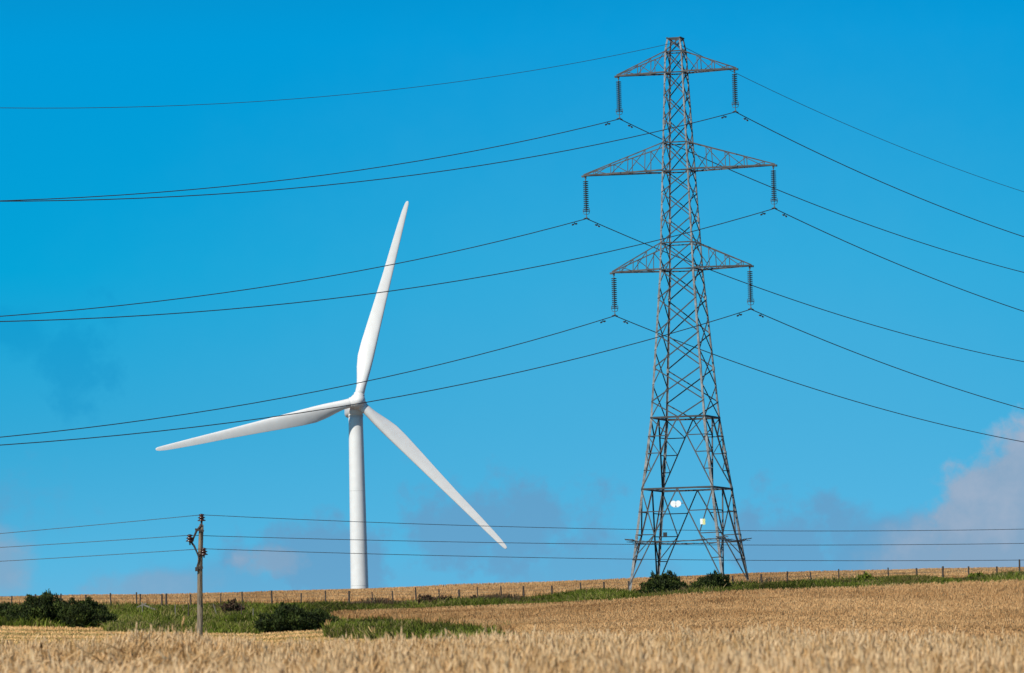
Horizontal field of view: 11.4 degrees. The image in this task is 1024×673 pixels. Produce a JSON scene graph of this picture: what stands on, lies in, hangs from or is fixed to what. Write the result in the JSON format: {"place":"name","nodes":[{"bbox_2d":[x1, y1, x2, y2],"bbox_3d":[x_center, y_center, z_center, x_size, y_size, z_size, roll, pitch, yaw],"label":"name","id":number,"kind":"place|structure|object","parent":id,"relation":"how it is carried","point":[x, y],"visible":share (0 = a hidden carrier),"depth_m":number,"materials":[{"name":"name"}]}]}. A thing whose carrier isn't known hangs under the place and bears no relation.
{"place":"outdoors","nodes":[
{"label":"outdoors","id":0,"kind":"place"},
{"bbox_2d":[1,589,639,642],"bbox_3d":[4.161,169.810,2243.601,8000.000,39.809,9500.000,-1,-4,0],"label":"ground","id":1,"kind":"structure","parent":0,"point":[183,604],"depth_m":339.08,"materials":[{"name":"plant"}]},
{"bbox_2d":[0,601,22,620],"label":"gorse bush","id":2,"kind":"object","parent":1,"relation":"on","point":[3,610],"visible":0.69,"depth_m":350.03,"materials":[{"name":"green plant"}]},
{"bbox_2d":[5,589,70,625],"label":"gorse bush","id":3,"kind":"object","parent":1,"relation":"on","point":[46,606],"visible":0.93,"depth_m":347.61,"materials":[{"name":"green plant"}]},
{"bbox_2d":[57,597,117,627],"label":"gorse bush","id":4,"kind":"object","parent":1,"relation":"on","point":[88,611],"visible":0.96,"depth_m":346.07,"materials":[{"name":"green plant"}]},
{"bbox_2d":[137,602,154,609],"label":"broken rail","id":5,"kind":"object","parent":1,"relation":"on","point":[142,605],"visible":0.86,"depth_m":377.56,"materials":[{"name":"grey wood"}]},
{"bbox_2d":[186,514,207,635],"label":"utility pole","id":6,"kind":"object","parent":1,"relation":"on","point":[201,553],"visible":0.96,"depth_m":249.70,"materials":[{"name":"brown wood"}]},
{"bbox_2d":[0,549,998,561],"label":"overhead wire","id":7,"kind":"object","parent":6,"relation":"attached to","point":[545,557],"visible":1,"depth_m":262.40,"materials":[{"name":"grey metal"}]},
{"bbox_2d":[0,515,1015,533],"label":"overhead wire","id":8,"kind":"object","parent":6,"relation":"attached to","point":[476,525],"visible":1,"depth_m":258.77,"materials":[{"name":"grey metal"}]},
{"bbox_2d":[0,535,1023,547],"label":"overhead wire","id":9,"kind":"object","parent":6,"relation":"attached to","point":[472,542],"visible":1,"depth_m":257.87,"materials":[{"name":"grey metal"}]},
{"bbox_2d":[0,625,421,648],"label":"stubble","id":10,"kind":"object","parent":1,"relation":"on","point":[13,635],"visible":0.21,"depth_m":315.31,"materials":[{"name":"beige plant"}]},
{"bbox_2d":[220,598,244,612],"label":"bramble","id":11,"kind":"object","parent":1,"relation":"on","point":[232,605],"visible":0.79,"depth_m":379.35,"materials":[{"name":"brown plant"}]},
{"bbox_2d":[0,599,526,639],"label":"rough grass","id":12,"kind":"structure","parent":1,"relation":"on","point":[130,616],"depth_m":339.93,"materials":[{"name":"green plant"}]},
{"bbox_2d":[253,601,338,632],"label":"gorse bush","id":13,"kind":"object","parent":1,"relation":"on","point":[289,617],"visible":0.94,"depth_m":335.20,"materials":[{"name":"green plant"}]},
{"bbox_2d":[416,594,436,603],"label":"bramble","id":14,"kind":"object","parent":1,"relation":"on","point":[426,598],"visible":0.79,"depth_m":385.47,"materials":[{"name":"brown plant"}]},
{"bbox_2d":[436,594,454,602],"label":"bramble","id":15,"kind":"object","parent":1,"relation":"on","point":[444,598],"visible":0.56,"depth_m":385.48,"materials":[{"name":"brown plant"}]},
{"bbox_2d":[0,617,1023,672],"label":"wheat ears","id":16,"kind":"object","parent":1,"relation":"on","point":[757,649],"visible":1,"depth_m":65.56,"materials":[{"name":"beige plant"}]},
{"bbox_2d":[0,567,1023,604],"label":"wheat crop","id":17,"kind":"object","parent":1,"relation":"on","point":[360,594],"visible":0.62,"depth_m":416.52,"materials":[{"name":"beige plant"}]},
{"bbox_2d":[156,201,506,588],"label":"wind turbine","id":18,"kind":"object","parent":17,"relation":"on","point":[399,439],"visible":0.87,"depth_m":1038.57,"materials":[{"name":"paint"}]},
{"bbox_2d":[11,559,1019,605],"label":"wire fence","id":19,"kind":"object","parent":1,"relation":"on","point":[439,590],"visible":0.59,"depth_m":390.61,"materials":[{"name":"brown wood"}]},
{"bbox_2d":[639,570,680,593],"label":"gorse bush","id":20,"kind":"object","parent":1,"relation":"on","point":[662,582],"visible":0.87,"depth_m":380.14,"materials":[{"name":"green plant"}]},
{"bbox_2d":[324,578,1023,632],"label":"wheat crop","id":21,"kind":"object","parent":1,"relation":"on","point":[983,605],"visible":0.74,"depth_m":308.22,"materials":[{"name":"beige plant"}]},
{"bbox_2d":[581,36,776,590],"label":"electricity pylon","id":22,"kind":"object","parent":1,"relation":"on","point":[704,416],"visible":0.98,"depth_m":393.37,"materials":[{"name":"metal"}]},
{"bbox_2d":[91,43,1023,191],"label":"earth wire","id":23,"kind":"object","parent":22,"relation":"attached to","point":[533,70],"visible":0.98,"depth_m":377.63,"materials":[{"name":"grey metal"}]},
{"bbox_2d":[583,177,589,219],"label":"insulator string","id":24,"kind":"object","parent":22,"relation":"hanging from","point":[586,203],"visible":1,"depth_m":395.92,"materials":[{"name":"ceramic"}]},
{"bbox_2d":[0,219,1023,361],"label":"power line","id":25,"kind":"object","parent":24,"relation":"hanging from","point":[486,244],"visible":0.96,"depth_m":384.75,"materials":[{"name":"metal"}]},
{"bbox_2d":[611,274,617,316],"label":"insulator string","id":26,"kind":"object","parent":22,"relation":"hanging from","point":[614,300],"visible":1,"depth_m":394.75,"materials":[{"name":"ceramic"}]},
{"bbox_2d":[0,316,1023,441],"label":"power line","id":27,"kind":"object","parent":26,"relation":"hanging from","point":[492,351],"visible":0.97,"depth_m":381.19,"materials":[{"name":"metal"}]},
{"bbox_2d":[616,77,622,119],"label":"insulator string","id":28,"kind":"object","parent":22,"relation":"hanging from","point":[619,101],"visible":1,"depth_m":395.63,"materials":[{"name":"ceramic"}]},
{"bbox_2d":[0,119,1023,272],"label":"power line","id":29,"kind":"object","parent":28,"relation":"hanging from","point":[488,148],"visible":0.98,"depth_m":380.92,"materials":[{"name":"metal"}]},
{"bbox_2d":[732,70,738,112],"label":"insulator string","id":30,"kind":"object","parent":22,"relation":"hanging from","point":[734,86],"visible":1,"depth_m":392.76,"materials":[{"name":"ceramic"}]},
{"bbox_2d":[0,112,1023,236],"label":"power line","id":31,"kind":"object","parent":30,"relation":"hanging from","point":[507,161],"visible":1,"depth_m":366.73,"materials":[{"name":"metal"}]},
{"bbox_2d":[747,267,753,309],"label":"insulator string","id":32,"kind":"object","parent":22,"relation":"hanging from","point":[750,300],"visible":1,"depth_m":391.45,"materials":[{"name":"ceramic"}]},
{"bbox_2d":[0,309,1022,445],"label":"power line","id":33,"kind":"object","parent":32,"relation":"hanging from","point":[504,375],"visible":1,"depth_m":362.74,"materials":[{"name":"metal"}]},
{"bbox_2d":[771,166,777,208],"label":"insulator string","id":34,"kind":"object","parent":22,"relation":"hanging from","point":[773,175],"visible":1,"depth_m":391.37,"materials":[{"name":"ceramic"}]},
{"bbox_2d":[0,208,1023,321],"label":"power line","id":35,"kind":"object","parent":34,"relation":"hanging from","point":[512,271],"visible":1,"depth_m":361.13,"materials":[{"name":"metal"}]},
{"bbox_2d":[674,580,688,589],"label":"gorse bush","id":36,"kind":"object","parent":1,"relation":"on","point":[682,584],"visible":0.27,"depth_m":387.54,"materials":[{"name":"green plant"}]},
{"bbox_2d":[689,569,731,590],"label":"gorse bush","id":37,"kind":"object","parent":1,"relation":"on","point":[715,579],"visible":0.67,"depth_m":382.01,"materials":[{"name":"green plant"}]},
{"bbox_2d":[510,621,1023,642],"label":"wheat crop","id":38,"kind":"object","parent":1,"relation":"on","point":[978,633],"visible":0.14,"depth_m":139.84,"materials":[{"name":"beige plant"}]},
{"bbox_2d":[854,571,876,581],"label":"gorse bush","id":39,"kind":"object","parent":1,"relation":"on","point":[865,576],"visible":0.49,"depth_m":386.33,"materials":[{"name":"green plant"}]},
{"bbox_2d":[964,570,989,578],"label":"gorse bush","id":40,"kind":"object","parent":1,"relation":"on","point":[979,574],"visible":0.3,"depth_m":387.48,"materials":[{"name":"green plant"}]},
{"bbox_2d":[0,0,1023,596],"label":"sky","id":41,"kind":"structure","parent":0,"point":[815,474],"materials":[{"name":"blue"}]},
{"bbox_2d":[208,569,1023,619],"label":"rough grass","id":42,"kind":"structure","parent":0,"point":[596,593],"depth_m":379.67,"materials":[{"name":"green plant"}]}
]}

